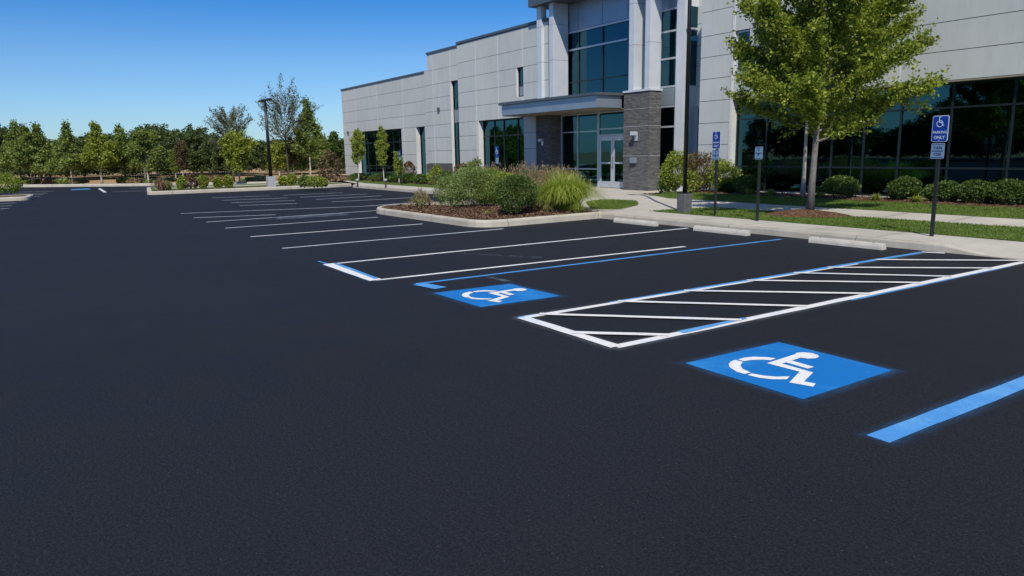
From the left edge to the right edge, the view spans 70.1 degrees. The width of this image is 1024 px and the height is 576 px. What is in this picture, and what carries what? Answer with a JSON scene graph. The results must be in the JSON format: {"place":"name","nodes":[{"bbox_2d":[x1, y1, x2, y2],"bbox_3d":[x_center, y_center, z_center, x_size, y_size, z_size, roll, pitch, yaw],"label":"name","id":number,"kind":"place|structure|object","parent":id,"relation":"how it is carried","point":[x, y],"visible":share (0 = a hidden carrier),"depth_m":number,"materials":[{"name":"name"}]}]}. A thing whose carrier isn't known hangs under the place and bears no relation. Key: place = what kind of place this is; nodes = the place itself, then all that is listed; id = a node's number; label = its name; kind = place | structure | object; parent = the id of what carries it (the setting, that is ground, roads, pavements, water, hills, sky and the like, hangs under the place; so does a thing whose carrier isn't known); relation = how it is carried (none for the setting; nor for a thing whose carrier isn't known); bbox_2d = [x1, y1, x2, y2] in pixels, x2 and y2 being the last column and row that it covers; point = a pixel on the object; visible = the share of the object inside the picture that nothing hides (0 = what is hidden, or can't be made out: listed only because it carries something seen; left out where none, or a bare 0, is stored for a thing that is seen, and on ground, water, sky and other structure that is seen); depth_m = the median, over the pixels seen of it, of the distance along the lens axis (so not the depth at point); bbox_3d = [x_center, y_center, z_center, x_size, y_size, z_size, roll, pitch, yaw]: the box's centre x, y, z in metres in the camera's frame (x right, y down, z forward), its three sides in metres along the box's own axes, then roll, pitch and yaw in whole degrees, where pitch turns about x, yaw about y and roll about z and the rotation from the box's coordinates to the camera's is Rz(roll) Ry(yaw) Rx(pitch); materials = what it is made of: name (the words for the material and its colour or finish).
{"place":"outdoors","nodes":[
{"label":"outdoors","id":0,"kind":"place"},
{"bbox_2d":[149,175,173,190],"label":"ornamental grass","id":1,"kind":"object","parent":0,"point":[159,184],"depth_m":37.18,"materials":[{"name":"beige plant"}]},
{"bbox_2d":[1,166,350,184],"bbox_3d":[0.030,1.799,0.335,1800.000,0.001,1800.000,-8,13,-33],"label":"ground","id":2,"kind":"structure","parent":0,"point":[93,178],"depth_m":76.39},
{"bbox_2d":[0,119,29,183],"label":"tree","id":3,"kind":"object","parent":2,"relation":"on","point":[12,133],"visible":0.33,"depth_m":53.18,"materials":[{"name":"green plant"}]},
{"bbox_2d":[6,123,55,183],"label":"tree","id":4,"kind":"object","parent":2,"relation":"on","point":[26,143],"visible":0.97,"depth_m":51.68,"materials":[{"name":"green plant"}]},
{"bbox_2d":[15,121,59,183],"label":"tree","id":5,"kind":"object","parent":2,"relation":"on","point":[41,141],"visible":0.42,"depth_m":52.75,"materials":[{"name":"green plant"}]},
{"bbox_2d":[39,119,92,183],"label":"tree","id":6,"kind":"object","parent":2,"relation":"on","point":[67,152],"visible":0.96,"depth_m":50.22,"materials":[{"name":"green plant"}]},
{"bbox_2d":[78,120,122,183],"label":"tree","id":7,"kind":"object","parent":2,"relation":"on","point":[102,150],"visible":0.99,"depth_m":49.36,"materials":[{"name":"green plant"}]},
{"bbox_2d":[110,123,140,176],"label":"tree","id":8,"kind":"object","parent":2,"relation":"on","point":[120,137],"visible":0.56,"depth_m":51.09,"materials":[{"name":"green plant"}]},
{"bbox_2d":[124,127,164,182],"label":"tree","id":9,"kind":"object","parent":2,"relation":"on","point":[144,150],"visible":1,"depth_m":49.22,"materials":[{"name":"green plant"}]},
{"bbox_2d":[1,181,292,187],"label":"curb","id":10,"kind":"structure","parent":2,"relation":"on","point":[87,185],"depth_m":48.45,"materials":[{"name":"concrete"}]},
{"bbox_2d":[0,123,345,177],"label":"woods","id":11,"kind":"object","parent":2,"relation":"on","point":[203,156],"visible":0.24,"depth_m":68.05,"materials":[{"name":"green plant"}]},
{"bbox_2d":[167,148,178,177],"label":"tree","id":12,"kind":"object","parent":2,"relation":"on","point":[171,160],"visible":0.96,"depth_m":53.53,"materials":[{"name":"green plant"}]},
{"bbox_2d":[173,139,189,175],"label":"tree","id":13,"kind":"object","parent":2,"relation":"on","point":[180,151],"visible":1,"depth_m":53.22,"materials":[{"name":"brown plant"}]},
{"bbox_2d":[202,103,254,181],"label":"tree","id":14,"kind":"object","parent":2,"relation":"on","point":[233,113],"visible":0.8,"depth_m":50.99,"materials":[{"name":"green plant"}]},
{"bbox_2d":[217,126,259,183],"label":"tree","id":15,"kind":"object","parent":2,"relation":"on","point":[237,148],"visible":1,"depth_m":46.36,"materials":[{"name":"green plant"}]},
{"bbox_2d":[264,140,289,175],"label":"tree","id":16,"kind":"object","parent":2,"relation":"on","point":[278,157],"visible":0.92,"depth_m":56.60,"materials":[{"name":"green plant"}]},
{"bbox_2d":[255,73,323,173],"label":"tree","id":17,"kind":"object","parent":2,"relation":"on","point":[275,117],"visible":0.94,"depth_m":50.28,"materials":[{"name":"green plant"}]},
{"bbox_2d":[284,137,297,173],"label":"tree","id":18,"kind":"object","parent":2,"relation":"on","point":[292,159],"visible":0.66,"depth_m":53.25,"materials":[{"name":"brown plant"}]},
{"bbox_2d":[296,152,307,173],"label":"tree","id":19,"kind":"object","parent":2,"relation":"on","point":[302,165],"visible":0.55,"depth_m":53.15,"materials":[{"name":"green plant"}]},
{"bbox_2d":[289,95,332,180],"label":"tree","id":20,"kind":"object","parent":2,"relation":"on","point":[314,146],"visible":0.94,"depth_m":50.89,"materials":[{"name":"green plant"}]},
{"bbox_2d":[315,150,342,180],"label":"shrub","id":21,"kind":"object","parent":2,"relation":"on","point":[328,156],"visible":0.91,"depth_m":47.35,"materials":[{"name":"brown plant"}]},
{"bbox_2d":[0,0,548,153],"label":"sky","id":22,"kind":"structure","parent":0,"point":[129,63],"materials":[{"name":"blue"}]},
{"bbox_2d":[0,183,1023,575],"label":"parking lot","id":23,"kind":"structure","parent":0,"point":[340,381],"depth_m":5.46,"materials":[{"name":"black asphalt"}]},
{"bbox_2d":[0,172,24,194],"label":"shrub","id":24,"kind":"object","parent":23,"relation":"on","point":[11,188],"visible":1,"depth_m":36.35,"materials":[{"name":"green plant"}]},
{"bbox_2d":[0,194,33,200],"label":"island curb","id":25,"kind":"structure","parent":23,"relation":"on","point":[29,197],"depth_m":33.13,"materials":[{"name":"concrete"}]},
{"bbox_2d":[147,181,350,194],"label":"island curb","id":26,"kind":"structure","parent":23,"relation":"on","point":[149,192],"depth_m":38.59,"materials":[{"name":"concrete"}]},
{"bbox_2d":[151,182,340,190],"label":"lawn","id":27,"kind":"structure","parent":26,"relation":"on","point":[175,188],"depth_m":41.54,"materials":[{"name":"plant"}]},
{"bbox_2d":[153,185,298,190],"bbox_3d":[-14.168,-5.493,39.742,9.600,0.001,1.350,-8,13,-33],"label":"mulch bed","id":28,"kind":"object","parent":27,"relation":"on","point":[223,188],"visible":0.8,"depth_m":38.96,"materials":[{"name":"plant"}]},
{"bbox_2d":[175,175,185,189],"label":"shrub","id":29,"kind":"object","parent":28,"relation":"on","point":[180,180],"visible":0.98,"depth_m":37.70,"materials":[{"name":"green plant"}]},
{"bbox_2d":[182,175,197,188],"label":"shrub","id":30,"kind":"object","parent":28,"relation":"on","point":[191,179],"visible":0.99,"depth_m":37.90,"materials":[{"name":"brown plant"}]},
{"bbox_2d":[197,174,208,188],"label":"shrub","id":31,"kind":"object","parent":28,"relation":"on","point":[201,178],"visible":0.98,"depth_m":38.28,"materials":[{"name":"green plant"}]},
{"bbox_2d":[222,174,234,187],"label":"shrub","id":32,"kind":"object","parent":28,"relation":"on","point":[227,179],"visible":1,"depth_m":38.98,"materials":[{"name":"green plant"}]},
{"bbox_2d":[258,98,275,186],"bbox_3d":[-13.318,-7.872,39.870,0.420,4.718,1.900,-8,13,-33],"label":"light pole","id":33,"kind":"object","parent":27,"relation":"on","point":[270,180],"visible":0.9,"depth_m":39.89,"materials":[{"name":"metal"}]},
{"bbox_2d":[315,177,328,187],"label":"shrub","id":34,"kind":"object","parent":23,"relation":"on","point":[322,182],"visible":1,"depth_m":37.70,"materials":[{"name":"green plant"}]},
{"bbox_2d":[353,183,469,196],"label":"curb","id":35,"kind":"structure","parent":23,"relation":"on","point":[390,188],"depth_m":36.56,"materials":[{"name":"concrete"}]},
{"bbox_2d":[376,200,600,226],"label":"island curb","id":36,"kind":"structure","parent":23,"relation":"on","point":[490,223],"depth_m":18.98,"materials":[{"name":"concrete"}]},
{"bbox_2d":[388,205,572,219],"bbox_3d":[-1.046,-2.374,21.705,4.046,0.090,7.068,-8,13,-33],"label":"mulch bed","id":37,"kind":"object","parent":36,"relation":"on","point":[490,212],"visible":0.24,"depth_m":20.07,"materials":[{"name":"brown wood"}]},
{"bbox_2d":[407,185,436,207],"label":"ornamental grass","id":38,"kind":"object","parent":37,"relation":"on","point":[420,199],"depth_m":22.57,"materials":[{"name":"beige plant"}]},
{"bbox_2d":[431,174,466,204],"bbox_3d":[-1.936,-3.088,22.999,1.194,1.040,1.094,-8,13,-33],"label":"shrub","id":39,"kind":"object","parent":37,"relation":"on","point":[439,189],"visible":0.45,"depth_m":22.83,"materials":[{"name":"green plant"}]},
{"bbox_2d":[441,164,505,206],"bbox_3d":[-1.149,-3.059,21.931,2.306,1.278,2.134,4,12,26],"label":"shrub","id":40,"kind":"object","parent":37,"relation":"on","point":[466,178],"visible":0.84,"depth_m":21.66,"materials":[{"name":"green plant"}]},
{"bbox_2d":[470,165,519,204],"bbox_3d":[-0.446,-3.090,22.083,1.630,1.236,1.799,-8,13,-33],"label":"shrub","id":41,"kind":"object","parent":37,"relation":"on","point":[498,177],"visible":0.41,"depth_m":21.84,"materials":[{"name":"green plant"}]},
{"bbox_2d":[492,174,539,213],"bbox_3d":[0.083,-2.512,19.563,1.347,1.116,1.372,-8,13,-33],"label":"shrub","id":42,"kind":"object","parent":37,"relation":"on","point":[517,181],"visible":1,"depth_m":19.28,"materials":[{"name":"green plant"}]},
{"bbox_2d":[494,160,555,204],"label":"ornamental grass","id":43,"kind":"object","parent":37,"relation":"on","point":[527,170],"depth_m":22.41,"materials":[{"name":"beige plant"}]},
{"bbox_2d":[511,177,555,209],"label":"ornamental grass","id":44,"kind":"object","parent":37,"relation":"on","point":[541,202],"depth_m":20.49,"materials":[{"name":"green plant"}]},
{"bbox_2d":[521,163,595,205],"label":"ornamental grass","id":45,"kind":"object","parent":37,"relation":"on","point":[548,176],"depth_m":21.99,"materials":[{"name":"green plant"}]},
{"bbox_2d":[529,169,612,210],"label":"ornamental grass","id":46,"kind":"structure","parent":37,"relation":"on","point":[563,192],"depth_m":20.09,"materials":[{"name":"green plant"}]},
{"bbox_2d":[614,218,658,226],"bbox_3d":[3.041,-1.630,17.994,0.149,0.122,1.460,-8,13,-33],"label":"wheel stop","id":47,"kind":"object","parent":23,"relation":"on","point":[637,222],"visible":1,"depth_m":17.87,"materials":[{"name":"concrete"}]},
{"bbox_2d":[693,225,749,235],"bbox_3d":[4.521,-1.247,15.806,0.149,0.122,1.460,-8,13,-33],"label":"wheel stop","id":48,"kind":"object","parent":23,"relation":"on","point":[739,232],"visible":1,"depth_m":15.70,"materials":[{"name":"concrete"}]},
{"bbox_2d":[600,212,1023,259],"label":"curb","id":49,"kind":"structure","parent":23,"relation":"on","point":[897,243],"depth_m":14.47,"materials":[{"name":"concrete"}]},
{"bbox_2d":[808,236,885,249],"bbox_3d":[6.135,-0.829,13.418,0.149,0.122,1.460,-8,13,-33],"label":"wheel stop","id":50,"kind":"object","parent":23,"relation":"on","point":[850,243],"visible":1,"depth_m":13.32,"materials":[{"name":"concrete"}]},
{"bbox_2d":[513,198,624,211],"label":"sidewalk","id":51,"kind":"structure","parent":0,"point":[585,204],"depth_m":20.81,"materials":[{"name":"concrete"}]},
{"bbox_2d":[587,199,637,208],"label":"lawn","id":52,"kind":"structure","parent":51,"relation":"on","point":[612,204],"depth_m":22.55,"materials":[{"name":"plant"}]},
{"bbox_2d":[320,175,1023,257],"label":"sidewalk","id":53,"kind":"structure","parent":0,"point":[651,202],"depth_m":17.04,"materials":[{"name":"concrete"}]},
{"bbox_2d":[318,175,444,184],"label":"mulch bed","id":54,"kind":"object","parent":53,"relation":"on","point":[346,176],"visible":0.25,"depth_m":46.74,"materials":[{"name":"plant"}]},
{"bbox_2d":[326,130,343,171],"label":"tree","id":55,"kind":"object","parent":54,"relation":"on","point":[336,147],"visible":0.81,"depth_m":54.32,"materials":[{"name":"green plant"}]},
{"bbox_2d":[403,160,416,177],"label":"shrub","id":56,"kind":"object","parent":54,"relation":"on","point":[408,164],"visible":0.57,"depth_m":42.71,"materials":[{"name":"brown plant"}]},
{"bbox_2d":[297,176,468,189],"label":"lawn","id":57,"kind":"structure","parent":53,"relation":"on","point":[403,184],"depth_m":41.14,"materials":[{"name":"plant"}]},
{"bbox_2d":[350,128,366,180],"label":"tree","id":58,"kind":"object","parent":57,"relation":"on","point":[357,139],"visible":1,"depth_m":45.94,"materials":[{"name":"green plant"}]},
{"bbox_2d":[348,173,368,179],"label":"shrub","id":59,"kind":"object","parent":57,"relation":"on","point":[363,176],"visible":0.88,"depth_m":47.26,"materials":[{"name":"green plant"}]},
{"bbox_2d":[374,124,389,181],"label":"tree","id":60,"kind":"object","parent":57,"relation":"on","point":[382,145],"visible":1,"depth_m":42.77,"materials":[{"name":"green plant"}]},
{"bbox_2d":[392,151,404,182],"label":"tree","id":61,"kind":"object","parent":57,"relation":"on","point":[396,163],"visible":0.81,"depth_m":41.24,"materials":[{"name":"green plant"}]},
{"bbox_2d":[400,172,414,182],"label":"shrub","id":62,"kind":"object","parent":57,"relation":"on","point":[405,176],"visible":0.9,"depth_m":41.22,"materials":[{"name":"green plant"}]},
{"bbox_2d":[413,173,428,183],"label":"shrub","id":63,"kind":"object","parent":57,"relation":"on","point":[422,178],"visible":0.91,"depth_m":39.90,"materials":[{"name":"green plant"}]},
{"bbox_2d":[426,163,442,184],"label":"shrub","id":64,"kind":"object","parent":57,"relation":"on","point":[438,171],"visible":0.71,"depth_m":38.54,"materials":[{"name":"green plant"}]},
{"bbox_2d":[340,0,1023,202],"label":"office building","id":65,"kind":"structure","parent":53,"relation":"on","point":[593,91],"depth_m":29.64,"materials":[{"name":"concrete"}]},
{"bbox_2d":[361,129,402,176],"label":"window","id":66,"kind":"structure","parent":65,"relation":"in","point":[370,166],"depth_m":54.99,"materials":[{"name":"black glass"}]},
{"bbox_2d":[420,127,425,174],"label":"window","id":67,"kind":"structure","parent":65,"relation":"in","point":[422,129],"depth_m":48.69,"materials":[{"name":"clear glass"}]},
{"bbox_2d":[453,81,459,175],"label":"window","id":68,"kind":"structure","parent":65,"relation":"in","point":[455,83],"depth_m":43.53,"materials":[{"name":"black glass"}]},
{"bbox_2d":[483,118,523,174],"bbox_3d":[-0.330,-7.317,39.125,0.100,3.380,4.435,-8,13,-33],"label":"window","id":69,"kind":"structure","parent":65,"relation":"in","point":[507,134],"depth_m":39.09,"materials":[{"name":"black glass"}]},
{"bbox_2d":[518,67,523,96],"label":"window","id":70,"kind":"structure","parent":65,"relation":"in","point":[520,70],"depth_m":36.92,"materials":[{"name":"teal glass"}]},
{"bbox_2d":[561,112,597,186],"bbox_3d":[3.179,-6.463,34.309,0.100,3.350,2.750,-8,13,-33],"label":"window","id":71,"kind":"structure","parent":65,"relation":"in","point":[579,132],"depth_m":34.16,"materials":[{"name":"glass"}]},
{"bbox_2d":[568,20,628,94],"bbox_3d":[4.222,-10.144,32.486,0.100,3.020,6.600,-8,13,-33],"label":"window","id":72,"kind":"structure","parent":65,"relation":"in","point":[602,68],"depth_m":32.86,"materials":[{"name":"blue glass"}]},
{"bbox_2d":[599,137,612,187],"bbox_3d":[4.219,-5.648,32.832,0.119,2.215,0.889,-8,13,-33],"label":"door","id":73,"kind":"structure","parent":65,"relation":"in","point":[605,143],"depth_m":32.86,"materials":[{"name":"glass"}]},
{"bbox_2d":[598,110,623,135],"bbox_3d":[4.599,-7.226,31.971,0.100,1.040,2.400,-8,13,-33],"label":"window","id":74,"kind":"structure","parent":65,"relation":"in","point":[610,122],"depth_m":32.28,"materials":[{"name":"glass"}]},
{"bbox_2d":[612,137,622,187],"bbox_3d":[4.719,-5.519,32.093,0.119,2.215,0.889,-8,13,-33],"label":"door","id":75,"kind":"structure","parent":65,"relation":"in","point":[617,159],"depth_m":32.21,"materials":[{"name":"glass"}]},
{"bbox_2d":[659,105,674,189],"bbox_3d":[6.383,-5.759,30.079,0.100,3.410,1.000,-8,13,-33],"label":"window","id":76,"kind":"structure","parent":65,"relation":"in","point":[667,112],"depth_m":29.97,"materials":[{"name":"glass"}]},
{"bbox_2d":[660,7,676,88],"bbox_3d":[6.319,-9.632,29.358,0.100,3.050,1.000,-8,13,-33],"label":"window","id":77,"kind":"structure","parent":65,"relation":"in","point":[669,16],"depth_m":29.37,"materials":[{"name":"glass"}]},
{"bbox_2d":[695,107,698,167],"bbox_3d":[8.083,-5.526,28.921,0.100,3.320,2.050,-8,13,-33],"label":"window","id":78,"kind":"structure","parent":65,"relation":"in","point":[697,114],"depth_m":29.55,"materials":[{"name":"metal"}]},
{"bbox_2d":[736,29,749,72],"bbox_3d":[7.979,-8.102,25.034,0.100,1.410,0.630,-8,13,-33],"label":"window","id":79,"kind":"structure","parent":65,"relation":"in","point":[739,33],"depth_m":25.08,"materials":[{"name":"glass"}]},
{"bbox_2d":[735,77,1023,199],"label":"window","id":80,"kind":"structure","parent":65,"relation":"in","point":[985,141],"depth_m":20.85,"materials":[{"name":"black glass"}]},
{"bbox_2d":[677,0,691,212],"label":"light pole","id":81,"kind":"object","parent":53,"relation":"on","point":[684,200],"visible":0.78,"depth_m":19.02,"materials":[{"name":"black metal"}]},
{"bbox_2d":[712,131,720,215],"bbox_3d":[5.034,-2.789,18.038,0.066,2.120,0.300,-5,11,-23],"label":"parking sign","id":82,"kind":"object","parent":53,"relation":"on","point":[716,141],"visible":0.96,"depth_m":17.98,"materials":[{"name":"metal"}]},
{"bbox_2d":[755,147,762,220],"bbox_3d":[5.623,-2.348,16.686,0.054,1.730,0.235,-6,12,-25],"label":"parking sign","id":83,"kind":"object","parent":53,"relation":"on","point":[759,153],"visible":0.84,"depth_m":16.63,"materials":[{"name":"metal"}]},
{"bbox_2d":[644,190,1023,207],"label":"mulch bed","id":84,"kind":"object","parent":53,"relation":"on","point":[947,203],"visible":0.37,"depth_m":20.83,"materials":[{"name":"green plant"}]},
{"bbox_2d":[656,171,677,192],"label":"shrub","id":85,"kind":"object","parent":84,"relation":"on","point":[662,187],"visible":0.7,"depth_m":26.58,"materials":[{"name":"green plant"}]},
{"bbox_2d":[658,149,696,191],"bbox_3d":[6.049,-4.249,26.596,1.401,1.619,1.575,0,11,7],"label":"shrub","id":86,"kind":"object","parent":84,"relation":"on","point":[673,160],"visible":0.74,"depth_m":26.36,"materials":[{"name":"green plant"}]},
{"bbox_2d":[676,168,704,191],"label":"shrub","id":87,"kind":"object","parent":84,"relation":"on","point":[694,181],"visible":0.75,"depth_m":25.56,"materials":[{"name":"green plant"}]},
{"bbox_2d":[675,150,721,189],"bbox_3d":[6.681,-4.162,26.082,1.685,1.504,1.684,-2,11,-6],"label":"shrub","id":88,"kind":"object","parent":84,"relation":"on","point":[699,162],"visible":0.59,"depth_m":25.84,"materials":[{"name":"brown plant"}]},
{"bbox_2d":[704,158,742,191],"bbox_3d":[7.367,-3.932,25.385,1.350,1.272,1.202,-8,13,-33],"label":"shrub","id":89,"kind":"object","parent":84,"relation":"on","point":[723,165],"visible":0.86,"depth_m":25.21,"materials":[{"name":"green plant"}]},
{"bbox_2d":[717,177,738,191],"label":"shrub","id":90,"kind":"object","parent":84,"relation":"on","point":[725,187],"visible":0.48,"depth_m":25.31,"materials":[{"name":"green plant"}]},
{"bbox_2d":[731,174,763,192],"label":"shrub","id":91,"kind":"object","parent":84,"relation":"on","point":[751,184],"visible":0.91,"depth_m":24.55,"materials":[{"name":"green plant"}]},
{"bbox_2d":[780,64,854,195],"bbox_3d":[9.033,-5.338,22.032,2.322,5.182,2.114,3,11,20],"label":"street tree","id":92,"kind":"object","parent":84,"relation":"on","point":[803,188],"visible":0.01,"depth_m":22.36,"materials":[{"name":"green plant"}]},
{"bbox_2d":[820,175,861,196],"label":"shrub","id":93,"kind":"object","parent":84,"relation":"on","point":[851,189],"visible":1,"depth_m":21.78,"materials":[{"name":"green plant"}]},
{"bbox_2d":[885,175,922,199],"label":"shrub","id":94,"kind":"object","parent":84,"relation":"on","point":[902,192],"visible":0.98,"depth_m":20.22,"materials":[{"name":"green plant"}]},
{"bbox_2d":[920,180,959,200],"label":"shrub","id":95,"kind":"object","parent":84,"relation":"on","point":[943,194],"visible":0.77,"depth_m":19.39,"materials":[{"name":"green plant"}]},
{"bbox_2d":[952,179,998,202],"bbox_3d":[12.059,-2.491,18.888,1.037,0.669,1.039,-8,13,-33],"label":"shrub","id":96,"kind":"object","parent":84,"relation":"on","point":[966,191],"visible":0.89,"depth_m":18.70,"materials":[{"name":"green plant"}]},
{"bbox_2d":[985,178,1023,204],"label":"shrub","id":97,"kind":"object","parent":84,"relation":"on","point":[1003,186],"visible":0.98,"depth_m":18.06,"materials":[{"name":"green plant"}]},
{"bbox_2d":[652,193,1023,218],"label":"lawn","id":98,"kind":"structure","parent":53,"relation":"on","point":[836,204],"depth_m":19.09,"materials":[{"name":"plant"}]},
{"bbox_2d":[655,208,1023,240],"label":"lawn","id":99,"kind":"structure","parent":53,"relation":"on","point":[950,230],"depth_m":15.28,"materials":[{"name":"plant"}]},
{"bbox_2d":[766,209,850,217],"bbox_3d":[7.321,-1.884,18.110,1.883,0.120,2.041,-8,13,-33],"label":"mulch mound","id":100,"kind":"object","parent":99,"relation":"on","point":[801,213],"visible":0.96,"depth_m":17.70,"materials":[{"name":"brown wood"}]},
{"bbox_2d":[720,0,951,209],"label":"street tree","id":101,"kind":"object","parent":100,"relation":"on","point":[815,36],"visible":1,"depth_m":16.84,"materials":[{"name":"green plant"}]},
{"bbox_2d":[929,115,949,235],"bbox_3d":[7.710,-1.995,13.264,0.066,2.220,0.300,-6,12,-27],"label":"parking sign","id":102,"kind":"object","parent":53,"relation":"on","point":[940,126],"visible":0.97,"depth_m":13.19,"materials":[{"name":"metal"}]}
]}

